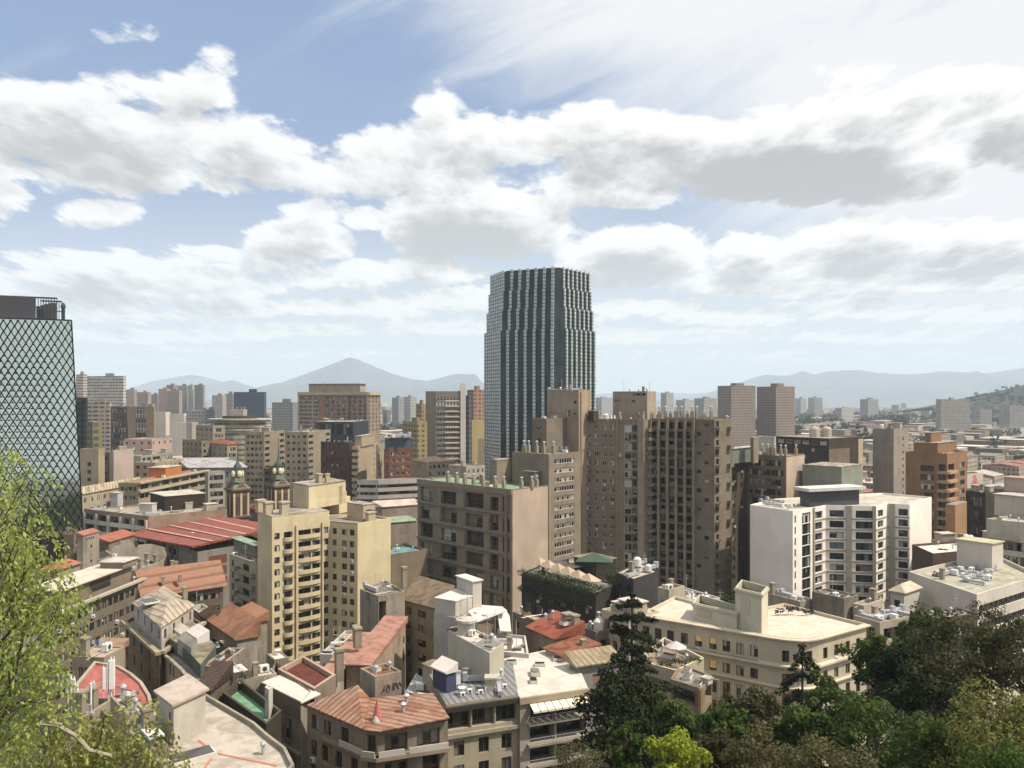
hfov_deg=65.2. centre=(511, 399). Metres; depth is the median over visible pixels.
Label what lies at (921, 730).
leafy tree
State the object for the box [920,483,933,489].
window
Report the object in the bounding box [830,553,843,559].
window
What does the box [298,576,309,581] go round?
window
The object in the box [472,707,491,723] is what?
window
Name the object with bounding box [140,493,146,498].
window
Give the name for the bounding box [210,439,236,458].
building
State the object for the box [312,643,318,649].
window
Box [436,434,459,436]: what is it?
window
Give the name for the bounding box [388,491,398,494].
window
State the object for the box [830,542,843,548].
window
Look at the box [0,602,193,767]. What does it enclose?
tree
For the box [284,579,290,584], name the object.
window
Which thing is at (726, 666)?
window
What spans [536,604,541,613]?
window
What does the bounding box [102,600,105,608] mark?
window
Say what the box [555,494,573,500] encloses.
window
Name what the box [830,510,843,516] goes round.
window
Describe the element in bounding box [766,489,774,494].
window
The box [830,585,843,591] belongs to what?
window
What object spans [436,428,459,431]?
window
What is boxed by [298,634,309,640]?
window
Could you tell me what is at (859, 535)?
window
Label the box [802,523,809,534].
window
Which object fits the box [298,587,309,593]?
window
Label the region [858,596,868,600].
window
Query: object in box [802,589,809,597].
window
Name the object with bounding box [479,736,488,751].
window
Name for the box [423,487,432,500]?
window
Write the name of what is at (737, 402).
tower block
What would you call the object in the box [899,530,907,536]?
window
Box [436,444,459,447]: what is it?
window
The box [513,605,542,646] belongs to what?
building
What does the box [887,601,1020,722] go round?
leafy tree
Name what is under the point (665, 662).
terrace house
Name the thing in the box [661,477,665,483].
window
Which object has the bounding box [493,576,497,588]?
window
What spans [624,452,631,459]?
window
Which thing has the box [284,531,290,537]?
window
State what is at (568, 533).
window
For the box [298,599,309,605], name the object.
window
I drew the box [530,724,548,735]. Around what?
window
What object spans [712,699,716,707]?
window
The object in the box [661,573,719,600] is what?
building
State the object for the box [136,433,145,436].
window
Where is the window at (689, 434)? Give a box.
[687,432,691,437]
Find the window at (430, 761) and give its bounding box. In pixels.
[417,754,437,767]
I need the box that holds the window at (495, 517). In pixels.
[493,515,497,529]
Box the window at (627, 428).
[624,425,631,431]
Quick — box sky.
[0,0,1023,393]
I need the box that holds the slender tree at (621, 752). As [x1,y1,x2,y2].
[605,720,646,767]
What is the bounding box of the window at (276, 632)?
[274,629,278,635]
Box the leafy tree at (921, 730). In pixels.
[876,710,979,767]
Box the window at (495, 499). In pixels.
[493,497,497,510]
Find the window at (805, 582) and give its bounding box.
[802,578,809,589]
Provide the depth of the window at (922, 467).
266.54 m
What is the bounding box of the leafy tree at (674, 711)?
[650,690,698,740]
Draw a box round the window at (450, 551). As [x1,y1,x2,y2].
[444,545,456,560]
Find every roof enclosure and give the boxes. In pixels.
[691,594,738,628]
[734,580,768,633]
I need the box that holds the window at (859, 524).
[856,521,871,528]
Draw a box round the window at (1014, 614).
[980,609,1023,626]
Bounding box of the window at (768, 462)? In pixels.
[766,460,774,465]
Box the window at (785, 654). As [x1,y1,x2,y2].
[782,650,788,661]
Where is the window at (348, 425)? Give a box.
[346,424,349,434]
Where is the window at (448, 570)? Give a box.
[444,565,456,578]
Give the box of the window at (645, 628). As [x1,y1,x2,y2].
[643,626,648,634]
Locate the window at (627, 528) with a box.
[624,525,631,532]
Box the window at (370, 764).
[368,762,375,767]
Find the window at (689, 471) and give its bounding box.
[687,469,691,475]
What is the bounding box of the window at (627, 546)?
[624,543,631,550]
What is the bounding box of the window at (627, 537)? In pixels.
[624,534,631,541]
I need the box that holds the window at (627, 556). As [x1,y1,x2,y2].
[624,552,631,559]
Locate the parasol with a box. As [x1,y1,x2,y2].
[665,641,686,650]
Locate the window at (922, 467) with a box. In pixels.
[920,465,933,471]
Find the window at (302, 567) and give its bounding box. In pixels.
[298,564,309,570]
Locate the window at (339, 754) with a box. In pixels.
[337,751,341,767]
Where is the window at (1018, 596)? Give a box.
[979,592,1023,611]
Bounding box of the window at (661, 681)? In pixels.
[656,678,662,685]
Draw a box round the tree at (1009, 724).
[929,675,1023,767]
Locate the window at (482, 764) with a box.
[479,760,488,767]
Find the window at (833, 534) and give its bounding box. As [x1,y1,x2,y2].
[830,531,843,537]
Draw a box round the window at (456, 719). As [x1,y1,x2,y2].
[448,711,467,727]
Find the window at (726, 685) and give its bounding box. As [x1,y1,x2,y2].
[723,681,729,694]
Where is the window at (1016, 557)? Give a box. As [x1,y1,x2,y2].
[1016,557,1023,566]
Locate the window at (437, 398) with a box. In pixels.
[436,397,459,399]
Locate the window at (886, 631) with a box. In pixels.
[884,628,889,637]
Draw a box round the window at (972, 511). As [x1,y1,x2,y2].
[971,511,981,520]
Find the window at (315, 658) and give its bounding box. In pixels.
[312,655,318,661]
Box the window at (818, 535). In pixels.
[815,532,820,539]
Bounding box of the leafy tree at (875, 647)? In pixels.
[836,630,903,762]
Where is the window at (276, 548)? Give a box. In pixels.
[274,545,278,551]
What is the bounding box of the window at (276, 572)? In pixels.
[274,569,278,575]
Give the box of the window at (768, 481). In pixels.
[766,479,774,485]
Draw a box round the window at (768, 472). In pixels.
[766,470,774,475]
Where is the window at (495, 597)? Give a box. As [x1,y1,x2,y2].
[493,594,497,605]
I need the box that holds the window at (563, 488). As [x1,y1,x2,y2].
[555,485,573,491]
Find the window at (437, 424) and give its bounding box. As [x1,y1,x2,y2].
[436,423,459,426]
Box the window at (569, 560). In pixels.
[561,557,573,562]
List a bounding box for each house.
[70,661,152,708]
[99,540,166,565]
[110,684,141,767]
[120,586,206,703]
[134,704,167,767]
[162,652,216,684]
[261,662,320,767]
[278,655,335,702]
[306,685,449,767]
[360,566,407,631]
[405,574,453,689]
[405,674,429,693]
[428,660,519,767]
[434,574,510,659]
[447,604,503,691]
[493,623,528,657]
[504,650,590,767]
[616,553,658,607]
[636,637,703,766]
[670,663,717,766]
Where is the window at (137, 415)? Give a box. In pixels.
[136,413,145,417]
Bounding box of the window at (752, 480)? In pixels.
[750,478,757,483]
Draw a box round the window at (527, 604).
[525,601,530,610]
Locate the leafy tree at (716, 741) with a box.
[686,726,747,767]
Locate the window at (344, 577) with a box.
[342,575,346,580]
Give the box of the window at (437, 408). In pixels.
[436,407,459,410]
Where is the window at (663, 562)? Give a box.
[661,560,665,565]
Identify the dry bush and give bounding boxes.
[550,738,610,767]
[717,717,793,767]
[771,728,884,767]
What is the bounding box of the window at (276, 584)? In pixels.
[274,581,278,587]
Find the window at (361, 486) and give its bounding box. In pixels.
[357,485,377,487]
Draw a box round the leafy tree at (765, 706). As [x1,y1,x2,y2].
[717,684,788,766]
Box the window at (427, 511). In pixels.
[423,506,432,518]
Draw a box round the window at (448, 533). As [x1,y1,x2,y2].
[444,528,456,541]
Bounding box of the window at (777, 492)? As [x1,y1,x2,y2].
[775,489,783,495]
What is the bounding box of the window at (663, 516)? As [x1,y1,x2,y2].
[661,514,665,519]
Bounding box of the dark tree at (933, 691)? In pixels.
[878,672,1001,764]
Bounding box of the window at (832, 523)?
[830,521,843,527]
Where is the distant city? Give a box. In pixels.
[205,402,1023,450]
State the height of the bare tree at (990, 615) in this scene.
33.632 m
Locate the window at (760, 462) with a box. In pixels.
[758,460,765,465]
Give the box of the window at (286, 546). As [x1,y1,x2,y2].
[284,543,290,549]
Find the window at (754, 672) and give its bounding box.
[751,668,757,678]
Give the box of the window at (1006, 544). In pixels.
[1004,541,1021,550]
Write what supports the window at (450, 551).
in the apartment block at (492, 532)
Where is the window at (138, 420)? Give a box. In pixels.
[136,418,145,422]
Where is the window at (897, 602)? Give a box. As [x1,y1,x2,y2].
[895,600,899,606]
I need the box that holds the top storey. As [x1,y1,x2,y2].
[132,586,194,649]
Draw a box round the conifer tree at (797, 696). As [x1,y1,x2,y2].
[774,643,823,766]
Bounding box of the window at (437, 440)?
[436,439,459,441]
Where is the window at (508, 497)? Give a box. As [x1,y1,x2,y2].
[508,497,509,511]
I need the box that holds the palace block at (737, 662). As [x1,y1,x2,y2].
[638,592,870,767]
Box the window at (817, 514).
[815,511,820,518]
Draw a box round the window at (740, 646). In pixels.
[737,643,743,654]
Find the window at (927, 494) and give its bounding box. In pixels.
[920,492,933,498]
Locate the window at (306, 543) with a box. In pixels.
[298,541,309,546]
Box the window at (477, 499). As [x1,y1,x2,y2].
[468,492,483,508]
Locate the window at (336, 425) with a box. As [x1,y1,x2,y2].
[335,424,337,433]
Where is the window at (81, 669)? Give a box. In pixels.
[79,667,83,677]
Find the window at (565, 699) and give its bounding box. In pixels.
[557,699,575,710]
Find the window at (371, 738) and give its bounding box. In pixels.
[368,735,375,751]
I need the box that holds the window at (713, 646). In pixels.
[710,639,716,649]
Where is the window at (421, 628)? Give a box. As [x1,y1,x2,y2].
[418,624,425,632]
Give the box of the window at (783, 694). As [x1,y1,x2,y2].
[782,693,788,702]
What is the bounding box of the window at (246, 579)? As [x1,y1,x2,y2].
[244,576,248,583]
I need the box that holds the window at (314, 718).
[312,714,317,729]
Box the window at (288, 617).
[284,615,290,620]
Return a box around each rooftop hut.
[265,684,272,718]
[360,661,401,697]
[421,659,435,690]
[430,656,457,692]
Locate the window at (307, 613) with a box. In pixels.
[298,611,309,617]
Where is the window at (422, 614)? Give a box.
[418,610,425,618]
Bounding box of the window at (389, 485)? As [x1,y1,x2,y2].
[388,484,398,487]
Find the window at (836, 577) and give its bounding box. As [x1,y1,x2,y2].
[830,574,843,580]
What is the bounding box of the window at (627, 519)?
[624,516,631,523]
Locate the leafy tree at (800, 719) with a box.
[768,703,860,767]
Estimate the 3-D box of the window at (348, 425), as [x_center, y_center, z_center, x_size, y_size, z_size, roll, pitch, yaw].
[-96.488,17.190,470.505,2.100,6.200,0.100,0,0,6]
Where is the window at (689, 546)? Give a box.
[687,544,691,549]
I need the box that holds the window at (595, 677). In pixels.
[593,674,603,684]
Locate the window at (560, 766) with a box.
[557,762,579,767]
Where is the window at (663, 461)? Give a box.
[661,459,665,464]
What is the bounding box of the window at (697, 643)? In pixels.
[695,635,701,646]
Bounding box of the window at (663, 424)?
[661,422,665,428]
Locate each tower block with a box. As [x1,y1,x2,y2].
[76,372,86,398]
[77,398,87,453]
[87,373,125,405]
[87,421,101,447]
[88,399,111,451]
[126,388,137,405]
[137,391,150,405]
[151,393,157,411]
[156,412,169,436]
[158,387,169,411]
[166,383,177,390]
[167,388,181,413]
[170,413,185,421]
[170,422,197,455]
[178,384,187,413]
[186,408,207,424]
[188,384,193,409]
[194,384,204,409]
[205,407,217,424]
[212,393,225,417]
[225,391,233,415]
[234,389,265,425]
[272,399,297,431]
[392,396,403,428]
[402,417,426,459]
[403,395,416,420]
[416,400,425,420]
[466,390,470,463]
[469,386,483,419]
[471,420,483,464]
[596,397,612,417]
[661,392,673,416]
[676,399,693,416]
[694,397,716,416]
[718,383,755,446]
[757,383,794,435]
[795,397,805,416]
[808,396,821,416]
[835,407,853,421]
[860,398,877,418]
[936,397,969,430]
[972,408,991,424]
[999,404,1023,426]
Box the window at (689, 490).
[687,488,691,493]
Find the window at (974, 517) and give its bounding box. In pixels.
[970,510,979,519]
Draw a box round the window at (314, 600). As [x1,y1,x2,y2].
[312,597,318,603]
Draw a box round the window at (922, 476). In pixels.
[920,474,933,480]
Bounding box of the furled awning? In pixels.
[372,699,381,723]
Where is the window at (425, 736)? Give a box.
[417,728,437,745]
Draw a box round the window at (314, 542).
[312,539,318,544]
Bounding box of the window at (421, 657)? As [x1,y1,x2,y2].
[418,653,425,661]
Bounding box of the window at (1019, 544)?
[1016,542,1023,551]
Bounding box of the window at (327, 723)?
[325,719,330,735]
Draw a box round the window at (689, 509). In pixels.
[687,506,691,512]
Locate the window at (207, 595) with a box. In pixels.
[204,592,211,599]
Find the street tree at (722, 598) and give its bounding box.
[718,593,734,603]
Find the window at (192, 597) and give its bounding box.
[188,594,195,601]
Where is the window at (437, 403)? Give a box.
[436,402,459,404]
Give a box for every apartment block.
[416,458,547,628]
[512,440,580,563]
[732,437,758,590]
[747,443,803,581]
[906,432,966,538]
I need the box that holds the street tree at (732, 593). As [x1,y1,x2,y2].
[727,588,734,601]
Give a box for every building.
[0,295,83,602]
[24,556,146,748]
[40,558,82,670]
[64,532,76,560]
[65,657,114,767]
[72,636,124,681]
[76,528,99,569]
[80,448,104,486]
[81,477,140,512]
[83,489,226,550]
[94,637,128,668]
[95,552,121,563]
[99,529,135,552]
[105,452,111,482]
[110,404,127,451]
[112,446,134,480]
[118,465,209,505]
[124,437,171,454]
[128,403,155,438]
[128,694,293,767]
[131,553,163,579]
[134,448,172,461]
[134,456,183,478]
[135,560,226,609]
[170,560,178,565]
[174,457,247,505]
[182,439,209,457]
[193,590,206,620]
[196,424,224,440]
[197,605,221,629]
[199,661,232,702]
[205,470,224,506]
[205,647,244,671]
[207,407,271,463]
[207,602,260,668]
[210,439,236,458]
[210,637,227,654]
[222,680,281,743]
[229,536,257,607]
[230,655,251,683]
[230,661,276,693]
[240,601,269,669]
[245,426,284,503]
[266,649,288,667]
[285,426,329,507]
[297,382,381,443]
[315,418,368,445]
[320,625,351,666]
[321,437,353,514]
[324,624,371,692]
[333,615,407,691]
[352,434,377,500]
[357,478,419,501]
[371,498,417,546]
[376,443,384,478]
[384,432,413,478]
[391,542,426,593]
[412,456,455,477]
[426,383,465,463]
[448,461,484,478]
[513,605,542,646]
[517,552,616,623]
[525,610,584,652]
[542,634,601,661]
[564,645,617,767]
[582,611,608,645]
[602,596,658,710]
[658,578,684,603]
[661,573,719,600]
[755,436,775,451]
[768,582,811,608]
[776,426,862,493]
[812,575,857,619]
[853,587,882,619]
[854,604,911,744]
[863,442,872,449]
[863,450,872,462]
[863,463,872,476]
[863,471,867,477]
[863,478,872,488]
[863,489,872,493]
[873,422,908,494]
[888,580,922,611]
[909,441,913,450]
[912,541,956,570]
[913,598,977,726]
[931,530,985,542]
[966,483,998,537]
[967,452,1004,462]
[967,455,977,470]
[967,469,1003,483]
[975,445,1008,453]
[978,458,991,469]
[982,462,1023,475]
[983,477,991,484]
[986,476,1023,567]
[988,483,1023,492]
[997,460,1023,463]
[1004,449,1023,454]
[1005,453,1018,459]
[1014,454,1023,459]
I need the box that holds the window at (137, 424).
[136,423,145,426]
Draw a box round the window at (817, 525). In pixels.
[815,522,820,528]
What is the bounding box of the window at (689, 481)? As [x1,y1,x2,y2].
[687,478,691,484]
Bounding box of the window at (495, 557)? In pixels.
[493,554,497,569]
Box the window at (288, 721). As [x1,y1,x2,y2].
[286,717,290,739]
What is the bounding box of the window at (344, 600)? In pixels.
[342,598,346,603]
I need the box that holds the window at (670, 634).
[667,630,673,641]
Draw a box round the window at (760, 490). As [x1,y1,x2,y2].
[758,488,765,493]
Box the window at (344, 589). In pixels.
[342,586,346,592]
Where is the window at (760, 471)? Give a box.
[758,469,765,474]
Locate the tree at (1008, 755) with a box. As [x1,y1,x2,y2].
[956,738,1023,767]
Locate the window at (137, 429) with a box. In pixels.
[136,428,145,431]
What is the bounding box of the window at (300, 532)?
[298,529,309,534]
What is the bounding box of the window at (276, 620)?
[274,617,278,623]
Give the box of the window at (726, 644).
[723,640,729,651]
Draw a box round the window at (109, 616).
[108,614,111,622]
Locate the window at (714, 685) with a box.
[712,680,716,692]
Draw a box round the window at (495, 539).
[493,536,497,549]
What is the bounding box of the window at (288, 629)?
[284,626,290,632]
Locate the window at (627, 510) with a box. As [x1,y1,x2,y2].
[624,507,631,513]
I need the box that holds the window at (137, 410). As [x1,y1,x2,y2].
[136,409,145,412]
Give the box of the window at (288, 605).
[284,603,290,608]
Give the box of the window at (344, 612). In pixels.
[342,609,346,615]
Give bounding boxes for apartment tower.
[254,473,390,663]
[532,416,566,468]
[547,378,590,553]
[587,409,655,583]
[613,381,655,418]
[649,406,733,602]
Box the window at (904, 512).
[899,509,907,515]
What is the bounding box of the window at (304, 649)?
[298,646,309,652]
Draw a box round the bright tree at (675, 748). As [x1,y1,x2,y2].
[643,725,712,767]
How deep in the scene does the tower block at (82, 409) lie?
420.21 m
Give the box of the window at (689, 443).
[687,441,691,447]
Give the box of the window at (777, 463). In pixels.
[775,460,783,466]
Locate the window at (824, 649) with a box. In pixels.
[823,647,826,658]
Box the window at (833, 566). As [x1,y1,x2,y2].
[830,563,843,569]
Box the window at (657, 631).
[655,628,660,638]
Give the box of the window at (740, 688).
[737,684,743,696]
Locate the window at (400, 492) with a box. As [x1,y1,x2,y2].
[399,490,409,493]
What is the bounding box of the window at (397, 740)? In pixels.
[385,732,405,749]
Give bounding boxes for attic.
[169,620,215,677]
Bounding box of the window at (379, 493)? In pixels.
[378,492,387,494]
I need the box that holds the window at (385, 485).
[378,484,387,487]
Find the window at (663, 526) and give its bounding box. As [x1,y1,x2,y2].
[661,523,665,529]
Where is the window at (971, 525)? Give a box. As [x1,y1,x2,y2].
[971,525,980,534]
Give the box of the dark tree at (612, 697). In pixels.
[572,661,663,767]
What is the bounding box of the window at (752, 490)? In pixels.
[750,487,757,493]
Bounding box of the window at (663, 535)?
[661,532,665,538]
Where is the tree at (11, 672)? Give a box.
[0,443,100,767]
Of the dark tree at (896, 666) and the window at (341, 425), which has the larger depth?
the window at (341, 425)
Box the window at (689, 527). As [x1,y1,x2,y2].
[687,525,691,531]
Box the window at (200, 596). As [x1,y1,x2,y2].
[197,593,203,600]
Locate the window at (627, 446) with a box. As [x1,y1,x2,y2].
[624,443,631,450]
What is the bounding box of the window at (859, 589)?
[856,586,871,592]
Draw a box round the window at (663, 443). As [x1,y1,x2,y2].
[661,440,665,446]
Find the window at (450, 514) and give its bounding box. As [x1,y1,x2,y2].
[444,508,456,522]
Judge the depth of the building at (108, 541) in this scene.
229.69 m
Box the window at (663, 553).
[661,551,665,556]
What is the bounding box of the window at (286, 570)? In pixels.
[284,567,290,572]
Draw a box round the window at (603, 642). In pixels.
[600,639,605,645]
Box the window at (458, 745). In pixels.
[454,740,463,756]
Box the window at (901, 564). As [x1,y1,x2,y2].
[899,561,907,567]
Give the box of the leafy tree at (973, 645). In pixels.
[961,625,1010,739]
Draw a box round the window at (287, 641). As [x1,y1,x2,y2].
[284,638,290,644]
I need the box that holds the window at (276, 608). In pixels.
[274,605,278,611]
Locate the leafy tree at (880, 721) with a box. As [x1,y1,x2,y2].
[804,686,958,767]
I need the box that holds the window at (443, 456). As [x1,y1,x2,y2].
[436,455,459,457]
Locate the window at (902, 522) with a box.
[899,519,907,525]
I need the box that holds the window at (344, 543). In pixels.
[342,540,346,546]
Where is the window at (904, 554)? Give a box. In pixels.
[899,551,907,557]
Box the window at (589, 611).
[585,605,591,614]
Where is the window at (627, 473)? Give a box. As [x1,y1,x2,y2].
[624,470,631,477]
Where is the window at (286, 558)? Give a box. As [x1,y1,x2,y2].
[284,555,290,560]
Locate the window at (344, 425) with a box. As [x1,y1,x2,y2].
[343,424,346,433]
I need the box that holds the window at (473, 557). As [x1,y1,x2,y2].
[468,551,483,565]
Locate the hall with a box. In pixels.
[133,516,257,607]
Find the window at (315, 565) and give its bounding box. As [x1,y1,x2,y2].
[312,563,318,568]
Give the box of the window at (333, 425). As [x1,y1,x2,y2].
[332,424,334,433]
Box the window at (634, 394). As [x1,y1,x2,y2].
[633,393,644,395]
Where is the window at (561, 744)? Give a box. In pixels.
[557,741,579,750]
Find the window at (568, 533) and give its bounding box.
[555,530,573,537]
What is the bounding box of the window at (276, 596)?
[274,593,278,599]
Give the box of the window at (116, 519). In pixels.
[114,517,118,522]
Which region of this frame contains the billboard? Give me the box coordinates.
[967,473,982,490]
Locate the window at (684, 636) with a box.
[681,633,687,643]
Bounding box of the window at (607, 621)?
[606,619,609,629]
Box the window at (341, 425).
[340,424,342,433]
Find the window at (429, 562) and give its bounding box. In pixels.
[427,559,432,573]
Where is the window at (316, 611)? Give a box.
[312,609,318,614]
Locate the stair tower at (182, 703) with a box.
[153,674,208,746]
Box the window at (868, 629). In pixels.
[866,627,874,636]
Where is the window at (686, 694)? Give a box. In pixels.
[679,688,694,701]
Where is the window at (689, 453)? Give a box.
[687,450,691,456]
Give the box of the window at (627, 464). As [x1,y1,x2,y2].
[624,461,631,468]
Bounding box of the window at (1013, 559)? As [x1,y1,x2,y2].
[1004,555,1021,565]
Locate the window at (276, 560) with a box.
[274,557,278,563]
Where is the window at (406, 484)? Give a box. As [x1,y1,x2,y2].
[399,483,409,486]
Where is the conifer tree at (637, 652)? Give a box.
[587,591,681,767]
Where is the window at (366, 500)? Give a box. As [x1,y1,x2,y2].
[357,499,377,501]
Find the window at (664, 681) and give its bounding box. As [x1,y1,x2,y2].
[663,680,669,691]
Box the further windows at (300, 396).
[300,396,379,430]
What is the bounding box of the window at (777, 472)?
[775,470,783,476]
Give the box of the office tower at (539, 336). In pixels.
[484,266,595,478]
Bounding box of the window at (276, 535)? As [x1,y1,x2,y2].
[274,533,278,539]
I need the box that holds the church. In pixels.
[217,437,291,537]
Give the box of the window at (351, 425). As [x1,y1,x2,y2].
[350,424,352,434]
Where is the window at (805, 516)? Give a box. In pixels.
[802,512,809,523]
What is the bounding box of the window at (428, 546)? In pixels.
[423,542,432,554]
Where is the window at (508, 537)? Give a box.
[508,537,509,551]
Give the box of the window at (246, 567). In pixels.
[244,564,248,571]
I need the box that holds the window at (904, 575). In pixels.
[899,572,907,578]
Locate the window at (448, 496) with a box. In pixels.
[444,491,456,504]
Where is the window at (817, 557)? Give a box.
[815,554,820,561]
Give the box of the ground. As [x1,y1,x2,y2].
[0,403,1019,767]
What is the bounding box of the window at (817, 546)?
[815,543,820,550]
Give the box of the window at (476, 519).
[468,513,483,527]
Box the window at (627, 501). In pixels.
[624,497,631,504]
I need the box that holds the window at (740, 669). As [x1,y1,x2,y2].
[737,665,743,675]
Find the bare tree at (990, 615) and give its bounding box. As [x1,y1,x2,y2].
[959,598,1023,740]
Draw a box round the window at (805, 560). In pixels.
[802,556,809,567]
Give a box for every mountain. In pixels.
[126,375,254,399]
[205,358,483,405]
[596,392,708,402]
[656,368,1023,404]
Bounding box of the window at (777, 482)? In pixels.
[775,480,783,485]
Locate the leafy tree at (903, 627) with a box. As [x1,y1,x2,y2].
[891,606,958,719]
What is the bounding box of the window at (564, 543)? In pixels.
[555,539,573,547]
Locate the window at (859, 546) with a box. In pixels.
[856,543,871,549]
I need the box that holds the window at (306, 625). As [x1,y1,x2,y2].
[298,622,309,628]
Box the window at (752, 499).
[750,497,757,502]
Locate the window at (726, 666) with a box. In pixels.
[723,662,729,672]
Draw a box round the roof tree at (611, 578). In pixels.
[605,570,616,583]
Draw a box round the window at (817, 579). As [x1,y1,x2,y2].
[815,575,820,582]
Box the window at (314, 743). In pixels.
[312,739,316,756]
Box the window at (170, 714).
[169,711,171,723]
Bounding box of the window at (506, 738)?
[502,733,510,748]
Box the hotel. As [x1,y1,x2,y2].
[750,462,931,609]
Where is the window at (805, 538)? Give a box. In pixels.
[802,534,809,545]
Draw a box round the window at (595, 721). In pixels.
[593,716,602,727]
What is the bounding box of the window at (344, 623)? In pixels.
[342,621,346,626]
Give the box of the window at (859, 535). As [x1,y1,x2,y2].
[856,532,871,539]
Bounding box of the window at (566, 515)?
[555,512,573,519]
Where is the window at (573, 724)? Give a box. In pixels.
[557,719,579,731]
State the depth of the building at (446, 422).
562.55 m
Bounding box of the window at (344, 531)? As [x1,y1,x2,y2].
[342,529,346,534]
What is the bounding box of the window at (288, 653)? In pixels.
[284,650,290,656]
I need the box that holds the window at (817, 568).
[815,565,820,572]
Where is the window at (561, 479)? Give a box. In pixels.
[555,476,573,482]
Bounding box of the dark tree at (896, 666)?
[860,642,941,731]
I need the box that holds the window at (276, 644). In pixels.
[274,641,278,647]
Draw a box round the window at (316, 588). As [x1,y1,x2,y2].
[312,586,318,591]
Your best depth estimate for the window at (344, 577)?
188.98 m
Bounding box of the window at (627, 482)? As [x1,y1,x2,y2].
[624,479,631,486]
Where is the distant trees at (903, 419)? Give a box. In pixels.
[266,384,1023,444]
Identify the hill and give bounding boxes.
[878,385,1023,417]
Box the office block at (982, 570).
[909,536,1023,706]
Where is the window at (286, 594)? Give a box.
[284,591,290,596]
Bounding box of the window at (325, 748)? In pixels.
[323,744,327,761]
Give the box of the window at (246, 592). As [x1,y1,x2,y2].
[244,588,248,595]
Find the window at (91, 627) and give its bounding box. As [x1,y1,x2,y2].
[89,622,93,630]
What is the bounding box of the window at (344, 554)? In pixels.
[342,552,346,557]
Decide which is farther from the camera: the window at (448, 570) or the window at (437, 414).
the window at (437, 414)
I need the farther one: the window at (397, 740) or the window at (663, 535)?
the window at (663, 535)
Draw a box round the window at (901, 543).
[899,540,907,546]
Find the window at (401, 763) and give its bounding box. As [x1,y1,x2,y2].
[385,759,405,767]
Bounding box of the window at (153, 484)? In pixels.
[151,482,157,486]
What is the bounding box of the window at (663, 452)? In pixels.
[661,450,665,455]
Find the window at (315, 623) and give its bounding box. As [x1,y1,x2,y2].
[312,620,318,626]
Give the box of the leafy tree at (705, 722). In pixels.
[695,701,763,747]
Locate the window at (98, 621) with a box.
[96,619,99,627]
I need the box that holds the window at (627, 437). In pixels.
[624,434,631,440]
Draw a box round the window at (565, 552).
[555,548,573,556]
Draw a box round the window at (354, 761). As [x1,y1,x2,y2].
[352,757,357,767]
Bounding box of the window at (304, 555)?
[298,552,309,558]
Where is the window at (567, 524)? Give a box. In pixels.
[555,521,573,528]
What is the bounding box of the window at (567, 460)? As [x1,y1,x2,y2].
[555,458,573,463]
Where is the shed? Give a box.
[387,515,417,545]
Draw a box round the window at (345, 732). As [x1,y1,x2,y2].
[342,727,348,742]
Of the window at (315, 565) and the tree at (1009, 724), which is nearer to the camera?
the tree at (1009, 724)
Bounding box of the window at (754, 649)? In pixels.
[751,645,757,656]
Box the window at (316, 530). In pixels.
[312,528,318,533]
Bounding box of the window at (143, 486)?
[140,484,146,488]
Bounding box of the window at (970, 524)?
[970,524,979,533]
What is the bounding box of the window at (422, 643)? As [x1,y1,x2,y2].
[418,639,425,647]
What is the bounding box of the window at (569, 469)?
[555,467,573,472]
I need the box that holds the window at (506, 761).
[502,756,510,767]
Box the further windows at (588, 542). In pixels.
[587,434,620,582]
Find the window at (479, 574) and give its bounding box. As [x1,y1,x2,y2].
[468,568,483,585]
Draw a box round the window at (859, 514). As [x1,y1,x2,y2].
[856,511,871,517]
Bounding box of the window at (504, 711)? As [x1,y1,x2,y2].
[496,704,513,719]
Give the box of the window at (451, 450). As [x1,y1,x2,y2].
[436,449,459,452]
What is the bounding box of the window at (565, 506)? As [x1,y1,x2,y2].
[555,503,573,509]
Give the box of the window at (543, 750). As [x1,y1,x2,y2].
[530,745,548,756]
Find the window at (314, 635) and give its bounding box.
[312,632,318,638]
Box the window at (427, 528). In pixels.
[423,523,432,537]
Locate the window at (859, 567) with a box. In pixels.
[856,564,871,571]
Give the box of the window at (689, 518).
[687,516,691,521]
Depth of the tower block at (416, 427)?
532.97 m
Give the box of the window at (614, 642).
[613,640,616,650]
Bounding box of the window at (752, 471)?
[750,469,757,474]
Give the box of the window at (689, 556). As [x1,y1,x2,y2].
[687,553,691,559]
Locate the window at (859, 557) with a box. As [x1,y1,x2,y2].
[856,553,871,560]
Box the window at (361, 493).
[357,492,377,494]
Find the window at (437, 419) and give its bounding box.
[436,418,459,420]
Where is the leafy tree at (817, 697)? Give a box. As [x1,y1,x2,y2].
[805,669,882,766]
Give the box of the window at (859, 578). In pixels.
[856,575,871,581]
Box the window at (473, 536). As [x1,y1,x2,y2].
[468,530,483,546]
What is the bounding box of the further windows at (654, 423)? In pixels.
[653,422,708,593]
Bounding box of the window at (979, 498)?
[970,496,981,505]
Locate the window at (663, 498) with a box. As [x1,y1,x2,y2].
[661,496,665,501]
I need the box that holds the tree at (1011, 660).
[972,614,1023,752]
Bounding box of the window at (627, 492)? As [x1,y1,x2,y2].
[624,488,631,495]
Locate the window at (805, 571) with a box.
[802,567,809,578]
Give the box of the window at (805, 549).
[802,545,809,556]
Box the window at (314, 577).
[312,574,318,579]
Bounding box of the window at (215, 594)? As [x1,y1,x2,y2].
[212,591,218,598]
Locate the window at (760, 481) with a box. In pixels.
[758,479,765,484]
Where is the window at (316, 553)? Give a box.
[312,551,318,556]
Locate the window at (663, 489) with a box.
[661,486,665,492]
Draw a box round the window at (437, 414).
[436,413,459,415]
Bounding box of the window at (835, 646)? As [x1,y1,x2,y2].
[834,644,836,655]
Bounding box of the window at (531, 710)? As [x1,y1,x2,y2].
[530,703,548,714]
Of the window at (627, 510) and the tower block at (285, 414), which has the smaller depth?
the window at (627, 510)

